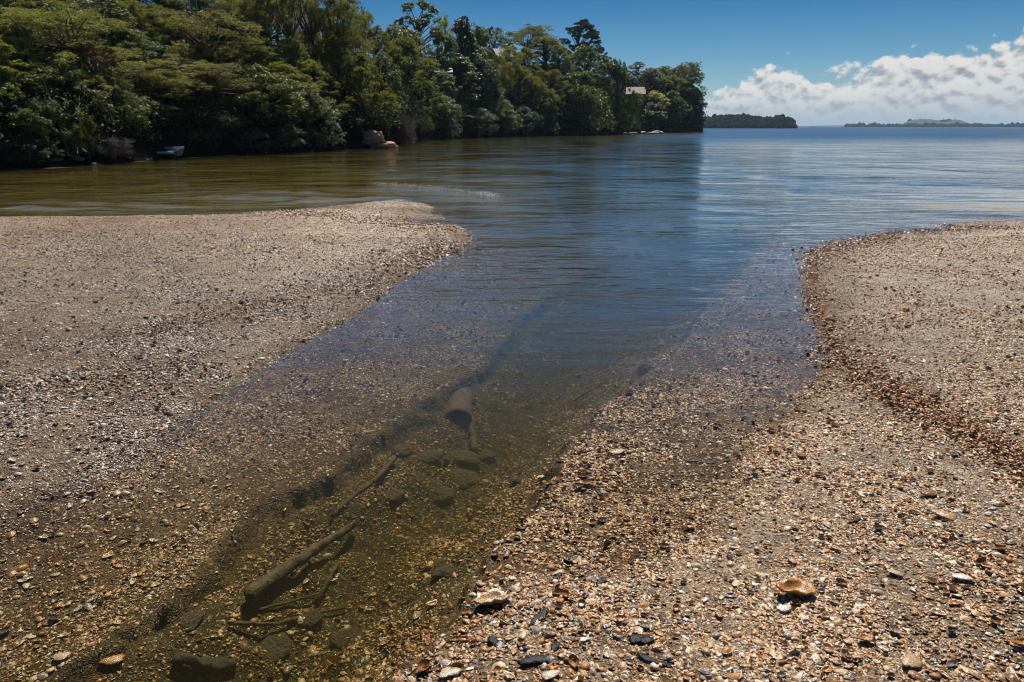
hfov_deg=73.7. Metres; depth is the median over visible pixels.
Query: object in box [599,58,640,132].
drooping tree
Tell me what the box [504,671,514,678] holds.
shell
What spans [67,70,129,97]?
tea tree
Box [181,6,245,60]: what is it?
broadleaf tree
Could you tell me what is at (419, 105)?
drooping tree
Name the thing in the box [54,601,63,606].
shell
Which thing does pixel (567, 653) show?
oyster shell
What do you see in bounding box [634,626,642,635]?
shell
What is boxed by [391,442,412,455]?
river stone
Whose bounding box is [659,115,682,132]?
dark shrub
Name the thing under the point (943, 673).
shell
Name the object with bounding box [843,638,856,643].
shell
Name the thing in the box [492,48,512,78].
house
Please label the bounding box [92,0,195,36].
broadleaf tree
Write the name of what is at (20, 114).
broadleaf tree
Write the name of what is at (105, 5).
broadleaf tree
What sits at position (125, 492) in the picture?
shell
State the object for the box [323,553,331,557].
shell
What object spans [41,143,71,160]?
flax plant
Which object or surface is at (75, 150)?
flax plant
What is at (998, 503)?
shell
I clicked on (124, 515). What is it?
shell
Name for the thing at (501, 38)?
broadleaf tree
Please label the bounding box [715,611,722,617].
shell
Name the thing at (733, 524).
shell
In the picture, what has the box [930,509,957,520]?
oyster shell
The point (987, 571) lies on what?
shell
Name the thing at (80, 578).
shell
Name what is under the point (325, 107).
broadleaf tree
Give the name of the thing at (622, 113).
broadleaf tree
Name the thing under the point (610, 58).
pine tree
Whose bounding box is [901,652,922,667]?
oyster shell
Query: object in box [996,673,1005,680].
shell
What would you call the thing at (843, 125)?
hill
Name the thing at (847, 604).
shell
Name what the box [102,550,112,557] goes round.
shell
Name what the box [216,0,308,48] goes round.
tea tree
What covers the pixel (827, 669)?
shell
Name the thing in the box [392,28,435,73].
broadleaf tree
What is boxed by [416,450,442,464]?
river stone
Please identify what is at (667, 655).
oyster shell
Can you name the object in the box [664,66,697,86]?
broadleaf tree
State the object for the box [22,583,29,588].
shell
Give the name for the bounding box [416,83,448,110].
bushy tree
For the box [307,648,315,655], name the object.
shell
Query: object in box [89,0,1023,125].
sky
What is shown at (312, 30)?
tea tree
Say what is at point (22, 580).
shell
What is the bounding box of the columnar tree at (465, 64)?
[447,53,481,102]
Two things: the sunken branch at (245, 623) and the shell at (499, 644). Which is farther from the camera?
the sunken branch at (245, 623)
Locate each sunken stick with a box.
[247,592,318,613]
[315,562,338,601]
[573,387,595,400]
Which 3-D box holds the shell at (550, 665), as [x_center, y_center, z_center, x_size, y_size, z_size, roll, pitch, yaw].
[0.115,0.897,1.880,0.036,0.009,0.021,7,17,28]
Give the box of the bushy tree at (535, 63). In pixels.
[510,47,544,84]
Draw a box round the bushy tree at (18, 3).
[0,0,61,36]
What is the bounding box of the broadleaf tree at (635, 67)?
[623,61,653,76]
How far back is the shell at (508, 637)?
2.04 m
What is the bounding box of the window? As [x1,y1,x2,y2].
[188,0,197,17]
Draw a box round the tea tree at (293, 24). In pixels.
[258,0,313,45]
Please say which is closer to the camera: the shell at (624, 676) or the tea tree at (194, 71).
the shell at (624, 676)
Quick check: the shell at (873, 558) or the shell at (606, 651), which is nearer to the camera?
the shell at (606, 651)
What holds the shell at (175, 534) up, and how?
on the ground
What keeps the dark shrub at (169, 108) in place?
on the hill at (142, 147)
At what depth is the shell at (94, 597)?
2.41 m
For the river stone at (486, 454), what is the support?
on the ground
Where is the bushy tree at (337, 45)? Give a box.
[306,23,365,98]
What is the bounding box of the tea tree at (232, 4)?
[196,0,271,61]
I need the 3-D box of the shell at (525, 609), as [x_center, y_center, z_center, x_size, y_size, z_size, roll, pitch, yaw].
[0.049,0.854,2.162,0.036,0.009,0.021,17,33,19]
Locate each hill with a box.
[0,26,640,168]
[610,80,702,135]
[798,123,1005,126]
[901,119,966,124]
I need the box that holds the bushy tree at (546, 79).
[535,69,572,103]
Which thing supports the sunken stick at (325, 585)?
on the ground
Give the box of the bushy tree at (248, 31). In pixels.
[198,0,257,54]
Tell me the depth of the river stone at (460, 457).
3.81 m
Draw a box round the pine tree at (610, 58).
[595,52,611,84]
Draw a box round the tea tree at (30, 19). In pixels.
[0,0,145,73]
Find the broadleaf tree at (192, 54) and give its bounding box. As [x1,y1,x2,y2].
[170,50,224,92]
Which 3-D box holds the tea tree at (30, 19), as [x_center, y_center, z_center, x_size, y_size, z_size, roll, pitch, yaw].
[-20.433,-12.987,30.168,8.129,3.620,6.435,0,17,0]
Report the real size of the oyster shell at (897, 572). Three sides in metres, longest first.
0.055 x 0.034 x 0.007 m
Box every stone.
[170,653,237,673]
[179,610,204,631]
[259,629,291,663]
[302,608,322,627]
[330,627,361,649]
[386,489,405,502]
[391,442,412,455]
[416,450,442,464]
[431,564,456,578]
[433,486,455,502]
[443,450,481,464]
[449,468,477,489]
[477,449,497,460]
[510,476,525,482]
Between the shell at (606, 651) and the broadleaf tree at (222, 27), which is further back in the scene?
the broadleaf tree at (222, 27)
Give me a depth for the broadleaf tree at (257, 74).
40.03 m
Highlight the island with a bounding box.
[703,113,797,131]
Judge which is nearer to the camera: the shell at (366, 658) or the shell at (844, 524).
the shell at (366, 658)
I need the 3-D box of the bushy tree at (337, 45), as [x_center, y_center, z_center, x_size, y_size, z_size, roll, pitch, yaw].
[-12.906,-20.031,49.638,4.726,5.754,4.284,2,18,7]
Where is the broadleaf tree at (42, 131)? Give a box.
[8,96,80,152]
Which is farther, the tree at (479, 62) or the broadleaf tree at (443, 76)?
the tree at (479, 62)
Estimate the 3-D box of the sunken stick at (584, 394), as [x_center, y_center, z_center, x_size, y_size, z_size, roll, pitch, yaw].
[0.520,0.344,4.638,0.062,0.058,0.300,13,21,35]
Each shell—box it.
[7,531,15,537]
[7,570,15,577]
[11,640,21,647]
[16,564,27,570]
[16,571,27,575]
[17,578,27,582]
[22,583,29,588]
[30,517,38,522]
[38,534,47,538]
[43,620,54,624]
[49,572,60,575]
[52,651,70,660]
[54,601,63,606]
[56,633,68,637]
[72,628,83,635]
[73,605,81,611]
[74,542,84,546]
[77,575,87,581]
[83,603,92,608]
[87,594,97,601]
[98,653,125,664]
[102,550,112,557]
[112,564,122,567]
[117,540,125,545]
[120,491,129,494]
[120,513,130,517]
[130,578,135,584]
[171,531,180,536]
[296,616,303,623]
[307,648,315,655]
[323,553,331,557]
[364,647,372,654]
[364,656,368,662]
[365,606,373,610]
[379,638,387,645]
[413,612,420,618]
[424,564,432,569]
[425,600,436,605]
[438,667,461,678]
[473,588,509,604]
[496,641,503,650]
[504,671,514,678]
[505,635,514,639]
[510,585,520,591]
[511,648,517,654]
[518,636,525,645]
[519,630,526,638]
[523,606,532,612]
[530,599,542,606]
[541,670,559,680]
[547,656,556,662]
[547,663,558,669]
[554,569,564,573]
[558,622,567,627]
[559,610,569,615]
[563,651,575,658]
[568,613,574,620]
[579,637,590,641]
[603,623,611,628]
[603,647,609,657]
[608,449,625,454]
[613,614,628,621]
[620,670,628,681]
[622,674,629,680]
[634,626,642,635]
[641,593,646,598]
[645,623,654,632]
[651,643,663,648]
[653,630,664,636]
[656,574,666,579]
[662,653,674,657]
[683,522,695,527]
[687,618,696,622]
[691,563,701,567]
[700,668,710,673]
[707,639,715,647]
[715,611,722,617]
[721,646,731,656]
[724,592,734,597]
[729,522,737,526]
[729,543,739,548]
[732,631,745,637]
[733,669,741,678]
[737,583,744,590]
[755,572,767,577]
[768,672,778,681]
[776,577,816,595]
[776,605,791,611]
[788,558,796,563]
[796,671,802,678]
[821,665,831,672]
[824,522,831,527]
[832,618,844,625]
[832,668,848,675]
[840,522,847,527]
[842,601,850,606]
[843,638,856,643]
[843,663,853,668]
[845,652,861,659]
[857,632,873,640]
[862,555,870,559]
[870,556,878,564]
[870,589,883,595]
[882,578,889,584]
[887,569,903,576]
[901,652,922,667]
[907,670,925,681]
[920,489,936,496]
[929,608,946,615]
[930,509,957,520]
[938,670,949,677]
[949,599,963,605]
[952,573,974,580]
[957,537,968,543]
[959,664,971,674]
[968,669,981,678]
[977,538,987,543]
[985,568,998,574]
[991,552,1003,557]
[993,501,1004,505]
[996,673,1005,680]
[1000,525,1013,530]
[1005,539,1016,543]
[1005,672,1017,681]
[1006,666,1017,678]
[1010,636,1023,646]
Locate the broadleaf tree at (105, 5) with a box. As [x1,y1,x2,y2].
[61,0,152,46]
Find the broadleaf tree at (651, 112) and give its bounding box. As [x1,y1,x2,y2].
[638,102,667,122]
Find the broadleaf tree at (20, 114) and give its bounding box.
[0,84,56,138]
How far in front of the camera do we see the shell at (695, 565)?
2.37 m
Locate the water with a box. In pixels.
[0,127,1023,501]
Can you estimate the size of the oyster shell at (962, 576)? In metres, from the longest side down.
0.067 x 0.042 x 0.008 m
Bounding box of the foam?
[372,182,497,198]
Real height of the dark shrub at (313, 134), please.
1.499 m
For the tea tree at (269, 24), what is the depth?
46.59 m
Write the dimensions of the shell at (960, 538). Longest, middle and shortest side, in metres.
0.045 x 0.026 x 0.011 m
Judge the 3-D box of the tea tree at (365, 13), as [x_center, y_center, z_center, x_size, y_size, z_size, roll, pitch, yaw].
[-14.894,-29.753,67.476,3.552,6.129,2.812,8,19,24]
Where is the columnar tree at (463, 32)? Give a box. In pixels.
[451,15,477,84]
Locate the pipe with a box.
[444,387,472,420]
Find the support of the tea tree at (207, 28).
on the hill at (142, 147)
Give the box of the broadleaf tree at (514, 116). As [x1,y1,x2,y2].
[498,107,522,134]
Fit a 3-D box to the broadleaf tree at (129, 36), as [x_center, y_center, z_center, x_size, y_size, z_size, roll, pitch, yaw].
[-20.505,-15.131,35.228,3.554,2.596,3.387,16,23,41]
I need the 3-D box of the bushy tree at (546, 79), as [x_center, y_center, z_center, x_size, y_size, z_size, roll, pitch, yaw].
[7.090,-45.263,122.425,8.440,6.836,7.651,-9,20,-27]
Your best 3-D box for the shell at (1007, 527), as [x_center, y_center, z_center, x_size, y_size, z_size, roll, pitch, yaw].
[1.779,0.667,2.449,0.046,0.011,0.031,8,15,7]
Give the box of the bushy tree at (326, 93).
[308,76,355,113]
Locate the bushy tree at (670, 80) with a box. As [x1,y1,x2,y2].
[655,75,686,92]
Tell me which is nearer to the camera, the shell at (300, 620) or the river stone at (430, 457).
the shell at (300, 620)
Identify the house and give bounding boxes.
[159,0,207,59]
[435,66,452,96]
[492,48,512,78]
[626,83,648,109]
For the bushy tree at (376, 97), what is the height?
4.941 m
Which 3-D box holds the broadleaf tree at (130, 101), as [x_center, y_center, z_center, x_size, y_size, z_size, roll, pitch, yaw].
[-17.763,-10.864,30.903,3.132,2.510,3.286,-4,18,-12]
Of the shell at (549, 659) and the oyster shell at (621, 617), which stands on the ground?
the oyster shell at (621, 617)
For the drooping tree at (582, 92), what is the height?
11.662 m
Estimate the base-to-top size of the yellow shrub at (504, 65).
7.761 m
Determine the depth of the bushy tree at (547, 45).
130.76 m
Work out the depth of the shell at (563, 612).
2.12 m
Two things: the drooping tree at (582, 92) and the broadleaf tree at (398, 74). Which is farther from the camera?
the drooping tree at (582, 92)
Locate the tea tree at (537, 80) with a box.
[521,73,548,106]
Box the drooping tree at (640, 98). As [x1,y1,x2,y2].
[626,92,649,118]
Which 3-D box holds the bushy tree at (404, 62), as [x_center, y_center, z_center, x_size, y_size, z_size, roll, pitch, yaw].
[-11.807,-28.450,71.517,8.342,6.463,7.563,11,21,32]
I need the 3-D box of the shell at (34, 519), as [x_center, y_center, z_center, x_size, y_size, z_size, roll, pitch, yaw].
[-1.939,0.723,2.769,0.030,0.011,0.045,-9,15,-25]
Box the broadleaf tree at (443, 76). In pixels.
[430,71,461,96]
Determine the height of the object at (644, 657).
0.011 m
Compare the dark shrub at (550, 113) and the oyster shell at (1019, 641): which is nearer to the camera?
the oyster shell at (1019, 641)
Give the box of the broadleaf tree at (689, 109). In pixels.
[671,101,694,126]
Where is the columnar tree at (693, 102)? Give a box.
[685,88,707,125]
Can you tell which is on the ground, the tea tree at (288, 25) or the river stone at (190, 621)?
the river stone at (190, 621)
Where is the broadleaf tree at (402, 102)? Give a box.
[387,83,408,113]
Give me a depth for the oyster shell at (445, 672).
1.91 m
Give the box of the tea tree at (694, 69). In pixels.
[675,62,707,96]
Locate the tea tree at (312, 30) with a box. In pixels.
[280,0,341,81]
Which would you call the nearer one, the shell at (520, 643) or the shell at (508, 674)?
the shell at (508, 674)
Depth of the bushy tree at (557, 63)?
129.25 m
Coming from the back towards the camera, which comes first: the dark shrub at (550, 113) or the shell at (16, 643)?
the dark shrub at (550, 113)
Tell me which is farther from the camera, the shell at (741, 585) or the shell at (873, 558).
the shell at (873, 558)
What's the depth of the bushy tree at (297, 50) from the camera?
44.85 m
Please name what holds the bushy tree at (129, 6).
on the hill at (142, 147)
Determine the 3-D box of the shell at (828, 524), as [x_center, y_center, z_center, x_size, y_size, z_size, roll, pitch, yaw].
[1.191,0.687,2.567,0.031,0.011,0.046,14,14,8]
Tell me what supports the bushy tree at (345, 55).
on the hill at (142, 147)
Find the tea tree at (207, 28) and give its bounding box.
[129,8,287,80]
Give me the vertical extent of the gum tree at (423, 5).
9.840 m
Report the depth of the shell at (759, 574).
2.28 m
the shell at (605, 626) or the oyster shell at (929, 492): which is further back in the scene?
the oyster shell at (929, 492)
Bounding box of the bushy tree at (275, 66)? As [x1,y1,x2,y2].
[245,60,324,109]
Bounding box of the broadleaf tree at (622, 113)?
[606,100,634,133]
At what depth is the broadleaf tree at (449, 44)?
95.17 m
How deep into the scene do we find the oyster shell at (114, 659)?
2.15 m
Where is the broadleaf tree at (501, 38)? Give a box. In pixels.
[481,25,517,58]
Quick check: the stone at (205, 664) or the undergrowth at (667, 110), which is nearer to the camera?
the stone at (205, 664)
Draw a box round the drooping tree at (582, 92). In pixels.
[554,70,616,133]
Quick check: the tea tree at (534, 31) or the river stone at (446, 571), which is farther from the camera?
the tea tree at (534, 31)
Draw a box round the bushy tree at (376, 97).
[329,55,401,120]
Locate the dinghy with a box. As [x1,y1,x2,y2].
[156,146,183,156]
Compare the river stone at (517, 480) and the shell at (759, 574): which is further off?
the river stone at (517, 480)
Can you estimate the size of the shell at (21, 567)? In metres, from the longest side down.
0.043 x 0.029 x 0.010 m
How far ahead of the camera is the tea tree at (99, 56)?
30.39 m
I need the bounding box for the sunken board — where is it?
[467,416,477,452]
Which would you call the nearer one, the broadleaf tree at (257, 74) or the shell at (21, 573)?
the shell at (21, 573)
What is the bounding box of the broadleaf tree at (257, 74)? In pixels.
[212,63,308,123]
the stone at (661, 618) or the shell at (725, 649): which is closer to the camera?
the shell at (725, 649)
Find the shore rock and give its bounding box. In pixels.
[368,141,398,148]
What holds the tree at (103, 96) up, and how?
on the hill at (142, 147)
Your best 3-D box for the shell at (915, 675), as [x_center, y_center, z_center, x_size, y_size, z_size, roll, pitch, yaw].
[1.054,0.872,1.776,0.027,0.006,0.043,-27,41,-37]
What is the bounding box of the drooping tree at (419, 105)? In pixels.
[414,99,434,133]
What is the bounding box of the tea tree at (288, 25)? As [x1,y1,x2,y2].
[256,0,307,69]
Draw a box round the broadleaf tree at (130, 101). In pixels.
[88,74,157,128]
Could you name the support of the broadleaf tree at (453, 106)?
on the hill at (142, 147)
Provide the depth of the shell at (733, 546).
2.48 m
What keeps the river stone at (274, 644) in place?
on the ground
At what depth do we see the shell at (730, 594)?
2.19 m
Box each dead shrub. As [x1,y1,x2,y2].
[94,132,135,160]
[394,113,419,144]
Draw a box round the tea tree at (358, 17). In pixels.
[315,1,375,77]
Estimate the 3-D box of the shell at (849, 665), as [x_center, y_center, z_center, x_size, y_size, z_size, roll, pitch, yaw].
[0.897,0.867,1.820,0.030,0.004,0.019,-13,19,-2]
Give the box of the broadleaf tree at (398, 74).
[362,51,403,91]
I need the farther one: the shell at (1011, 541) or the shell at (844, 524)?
the shell at (844, 524)
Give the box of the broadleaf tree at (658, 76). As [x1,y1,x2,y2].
[636,68,667,89]
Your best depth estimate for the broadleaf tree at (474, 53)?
103.58 m
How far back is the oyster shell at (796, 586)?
2.16 m
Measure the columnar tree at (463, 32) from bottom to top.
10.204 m
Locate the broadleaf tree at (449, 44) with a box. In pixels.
[424,28,462,77]
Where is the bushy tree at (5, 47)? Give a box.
[0,37,54,101]
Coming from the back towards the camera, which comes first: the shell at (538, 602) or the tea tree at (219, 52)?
the tea tree at (219, 52)
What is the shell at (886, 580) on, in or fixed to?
on the ground
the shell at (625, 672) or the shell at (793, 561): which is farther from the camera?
the shell at (793, 561)
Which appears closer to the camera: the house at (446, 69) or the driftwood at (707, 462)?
the driftwood at (707, 462)
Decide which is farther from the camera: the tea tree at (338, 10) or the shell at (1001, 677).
the tea tree at (338, 10)
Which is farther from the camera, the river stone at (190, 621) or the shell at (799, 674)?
the river stone at (190, 621)
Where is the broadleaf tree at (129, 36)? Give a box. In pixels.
[90,21,154,68]
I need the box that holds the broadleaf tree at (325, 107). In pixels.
[273,88,347,126]
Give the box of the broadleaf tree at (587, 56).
[561,44,618,91]
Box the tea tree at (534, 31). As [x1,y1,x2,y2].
[499,23,564,62]
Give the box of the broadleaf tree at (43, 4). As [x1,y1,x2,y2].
[1,0,107,30]
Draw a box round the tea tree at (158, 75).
[103,62,214,101]
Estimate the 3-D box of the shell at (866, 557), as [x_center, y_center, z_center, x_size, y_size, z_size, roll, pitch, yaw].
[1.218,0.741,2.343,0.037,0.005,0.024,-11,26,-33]
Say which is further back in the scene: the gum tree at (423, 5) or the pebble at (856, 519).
the gum tree at (423, 5)
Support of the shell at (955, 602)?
on the ground
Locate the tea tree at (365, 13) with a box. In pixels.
[348,5,376,55]
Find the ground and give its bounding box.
[0,129,1023,681]
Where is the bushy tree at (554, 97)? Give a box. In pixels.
[522,83,560,119]
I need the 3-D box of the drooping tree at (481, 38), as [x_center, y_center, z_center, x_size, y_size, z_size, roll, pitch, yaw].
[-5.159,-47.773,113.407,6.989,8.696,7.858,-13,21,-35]
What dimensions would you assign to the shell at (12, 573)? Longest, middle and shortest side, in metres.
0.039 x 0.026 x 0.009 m
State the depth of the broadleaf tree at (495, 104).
102.42 m
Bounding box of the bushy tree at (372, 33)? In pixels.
[359,25,396,67]
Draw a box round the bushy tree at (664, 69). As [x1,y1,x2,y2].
[649,66,680,83]
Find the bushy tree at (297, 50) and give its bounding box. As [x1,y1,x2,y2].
[263,36,328,89]
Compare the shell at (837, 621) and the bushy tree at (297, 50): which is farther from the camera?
the bushy tree at (297, 50)
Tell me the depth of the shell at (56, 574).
2.52 m
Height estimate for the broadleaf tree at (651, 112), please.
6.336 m
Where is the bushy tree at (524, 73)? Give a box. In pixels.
[500,66,542,104]
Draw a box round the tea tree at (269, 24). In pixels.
[233,0,305,58]
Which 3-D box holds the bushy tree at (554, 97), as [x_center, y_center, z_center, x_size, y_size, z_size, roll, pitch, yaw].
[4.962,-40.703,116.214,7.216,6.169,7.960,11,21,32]
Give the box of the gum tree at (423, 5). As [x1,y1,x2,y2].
[388,0,443,66]
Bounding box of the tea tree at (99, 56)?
[66,39,130,83]
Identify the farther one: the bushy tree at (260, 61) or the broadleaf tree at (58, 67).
the bushy tree at (260, 61)
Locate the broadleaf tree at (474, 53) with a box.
[461,43,496,86]
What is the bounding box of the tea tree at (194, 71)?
[126,52,230,109]
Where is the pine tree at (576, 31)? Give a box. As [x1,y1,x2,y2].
[558,19,604,71]
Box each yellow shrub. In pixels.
[72,109,100,157]
[157,39,204,78]
[281,22,333,77]
[302,33,344,80]
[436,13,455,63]
[494,56,514,99]
[643,91,669,107]
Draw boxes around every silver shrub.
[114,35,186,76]
[318,117,346,145]
[553,58,577,101]
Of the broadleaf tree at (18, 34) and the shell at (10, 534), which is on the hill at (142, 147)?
the broadleaf tree at (18, 34)
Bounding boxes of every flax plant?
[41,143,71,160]
[62,138,90,160]
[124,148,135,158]
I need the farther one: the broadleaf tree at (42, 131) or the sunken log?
the broadleaf tree at (42, 131)
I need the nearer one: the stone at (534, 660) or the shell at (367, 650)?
the stone at (534, 660)
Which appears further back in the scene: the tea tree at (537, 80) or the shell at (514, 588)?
the tea tree at (537, 80)
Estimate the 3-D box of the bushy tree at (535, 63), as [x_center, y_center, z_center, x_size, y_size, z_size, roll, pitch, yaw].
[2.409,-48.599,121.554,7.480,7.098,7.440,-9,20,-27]
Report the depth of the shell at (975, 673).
1.78 m
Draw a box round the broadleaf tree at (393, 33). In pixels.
[376,26,410,61]
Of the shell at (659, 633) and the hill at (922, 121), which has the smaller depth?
the shell at (659, 633)
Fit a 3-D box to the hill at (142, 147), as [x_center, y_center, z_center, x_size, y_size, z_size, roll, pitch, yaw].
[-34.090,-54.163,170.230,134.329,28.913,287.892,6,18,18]
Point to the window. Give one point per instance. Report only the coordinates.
(192, 3)
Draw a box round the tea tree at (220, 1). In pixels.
[150,0,238,27]
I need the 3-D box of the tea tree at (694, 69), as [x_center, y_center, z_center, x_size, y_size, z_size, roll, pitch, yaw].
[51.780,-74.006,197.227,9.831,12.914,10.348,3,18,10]
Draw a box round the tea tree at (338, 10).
[301,0,371,55]
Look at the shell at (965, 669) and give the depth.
1.80 m
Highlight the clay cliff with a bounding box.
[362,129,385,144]
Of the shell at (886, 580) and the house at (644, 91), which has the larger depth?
the house at (644, 91)
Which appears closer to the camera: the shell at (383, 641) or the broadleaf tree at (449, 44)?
the shell at (383, 641)
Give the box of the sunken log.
[241,520,357,610]
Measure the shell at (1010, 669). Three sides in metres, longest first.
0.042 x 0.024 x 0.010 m
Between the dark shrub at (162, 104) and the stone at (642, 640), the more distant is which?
the dark shrub at (162, 104)
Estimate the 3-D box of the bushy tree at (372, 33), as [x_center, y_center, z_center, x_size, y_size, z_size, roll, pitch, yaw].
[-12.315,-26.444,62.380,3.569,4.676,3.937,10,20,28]
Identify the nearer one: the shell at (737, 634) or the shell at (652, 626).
the shell at (737, 634)
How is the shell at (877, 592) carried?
on the ground
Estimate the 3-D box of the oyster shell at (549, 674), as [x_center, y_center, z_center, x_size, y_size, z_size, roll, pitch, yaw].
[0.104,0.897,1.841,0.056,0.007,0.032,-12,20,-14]
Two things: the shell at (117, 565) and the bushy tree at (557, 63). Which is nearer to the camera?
the shell at (117, 565)
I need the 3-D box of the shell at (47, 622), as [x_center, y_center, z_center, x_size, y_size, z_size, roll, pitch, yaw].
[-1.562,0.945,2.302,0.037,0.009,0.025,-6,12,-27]
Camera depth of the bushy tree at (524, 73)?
113.36 m
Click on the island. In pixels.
(743, 120)
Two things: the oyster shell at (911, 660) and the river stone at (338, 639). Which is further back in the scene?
the river stone at (338, 639)
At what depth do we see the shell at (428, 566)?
2.73 m
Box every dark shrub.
[0,129,58,163]
[67,133,118,154]
[141,100,167,114]
[145,105,186,119]
[211,114,253,127]
[267,123,306,148]
[297,127,326,148]
[338,115,368,126]
[434,111,462,136]
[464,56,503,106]
[468,108,498,137]
[508,105,543,136]
[537,103,560,133]
[640,118,661,131]
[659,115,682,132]
[694,102,704,131]
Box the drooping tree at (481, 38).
[463,25,500,73]
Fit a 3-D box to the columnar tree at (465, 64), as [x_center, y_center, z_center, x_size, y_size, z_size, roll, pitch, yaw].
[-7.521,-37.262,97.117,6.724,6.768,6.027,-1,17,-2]
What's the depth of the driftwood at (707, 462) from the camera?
3.22 m
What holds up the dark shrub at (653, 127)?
on the hill at (685, 128)
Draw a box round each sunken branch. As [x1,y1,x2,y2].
[227,606,345,625]
[330,455,396,517]
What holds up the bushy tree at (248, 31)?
on the hill at (142, 147)
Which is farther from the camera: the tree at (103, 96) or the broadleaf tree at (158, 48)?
the broadleaf tree at (158, 48)
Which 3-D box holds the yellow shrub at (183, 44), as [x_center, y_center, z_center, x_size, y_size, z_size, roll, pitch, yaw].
[-19.128,-15.965,39.561,2.755,2.762,2.706,-6,18,-18]
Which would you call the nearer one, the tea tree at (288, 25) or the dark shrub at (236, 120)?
the dark shrub at (236, 120)
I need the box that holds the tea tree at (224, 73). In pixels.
[163,59,264,118]
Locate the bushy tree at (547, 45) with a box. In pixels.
[517,36,577,71]
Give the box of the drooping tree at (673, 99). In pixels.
[660,90,688,119]
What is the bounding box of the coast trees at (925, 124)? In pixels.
[845,119,1023,128]
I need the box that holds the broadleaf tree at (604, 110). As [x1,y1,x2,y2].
[585,90,612,132]
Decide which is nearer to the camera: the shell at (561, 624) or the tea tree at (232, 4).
the shell at (561, 624)
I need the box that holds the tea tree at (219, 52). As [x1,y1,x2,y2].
[188,36,254,69]
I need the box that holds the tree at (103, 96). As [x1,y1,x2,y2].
[20,68,120,153]
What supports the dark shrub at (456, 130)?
on the hill at (142, 147)
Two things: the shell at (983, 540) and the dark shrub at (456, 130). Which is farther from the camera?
the dark shrub at (456, 130)
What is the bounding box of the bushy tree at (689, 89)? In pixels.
[672,79,703,103]
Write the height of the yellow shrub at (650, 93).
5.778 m
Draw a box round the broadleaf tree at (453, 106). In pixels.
[430,95,462,120]
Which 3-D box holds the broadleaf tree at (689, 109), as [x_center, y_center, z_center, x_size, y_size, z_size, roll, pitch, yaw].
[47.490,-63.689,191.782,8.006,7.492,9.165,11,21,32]
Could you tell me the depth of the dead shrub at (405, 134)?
58.83 m
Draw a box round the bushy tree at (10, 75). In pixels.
[0,67,49,99]
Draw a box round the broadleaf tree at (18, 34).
[1,22,69,88]
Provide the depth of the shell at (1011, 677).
1.76 m
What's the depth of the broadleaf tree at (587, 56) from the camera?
133.23 m
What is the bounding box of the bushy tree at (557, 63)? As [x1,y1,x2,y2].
[539,50,581,88]
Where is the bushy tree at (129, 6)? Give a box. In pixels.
[95,0,175,49]
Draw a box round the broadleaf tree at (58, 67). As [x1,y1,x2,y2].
[23,54,86,100]
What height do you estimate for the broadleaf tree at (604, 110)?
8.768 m
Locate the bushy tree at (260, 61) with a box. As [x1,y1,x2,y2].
[222,35,304,92]
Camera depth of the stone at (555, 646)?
1.96 m
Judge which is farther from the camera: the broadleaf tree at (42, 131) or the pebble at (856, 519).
the broadleaf tree at (42, 131)
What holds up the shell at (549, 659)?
on the stone at (534, 660)
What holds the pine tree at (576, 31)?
on the hill at (142, 147)
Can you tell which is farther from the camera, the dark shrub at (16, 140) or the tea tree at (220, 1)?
the tea tree at (220, 1)
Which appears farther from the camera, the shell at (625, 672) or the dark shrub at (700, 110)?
the dark shrub at (700, 110)
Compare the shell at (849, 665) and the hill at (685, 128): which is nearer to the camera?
the shell at (849, 665)
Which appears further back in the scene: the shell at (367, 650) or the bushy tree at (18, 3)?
the bushy tree at (18, 3)
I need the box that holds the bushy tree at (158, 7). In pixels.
[133,2,198,53]
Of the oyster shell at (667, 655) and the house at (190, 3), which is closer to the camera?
the oyster shell at (667, 655)
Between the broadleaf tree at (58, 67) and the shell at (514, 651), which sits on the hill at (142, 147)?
the broadleaf tree at (58, 67)
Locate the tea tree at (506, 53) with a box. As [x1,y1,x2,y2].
[494,46,526,90]
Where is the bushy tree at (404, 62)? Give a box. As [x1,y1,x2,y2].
[379,36,445,101]
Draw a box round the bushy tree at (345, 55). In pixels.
[299,12,352,67]
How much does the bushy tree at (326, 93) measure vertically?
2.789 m
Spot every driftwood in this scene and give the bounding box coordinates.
[487,636,498,647]
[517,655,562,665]
[529,607,548,625]
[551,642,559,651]
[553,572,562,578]
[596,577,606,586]
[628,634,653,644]
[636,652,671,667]
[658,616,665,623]
[685,460,713,463]
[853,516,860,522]
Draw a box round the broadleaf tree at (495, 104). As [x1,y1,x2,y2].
[481,86,513,120]
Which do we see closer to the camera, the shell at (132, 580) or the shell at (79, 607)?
the shell at (79, 607)
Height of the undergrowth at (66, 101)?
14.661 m
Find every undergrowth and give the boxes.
[0,0,643,156]
[600,72,707,130]

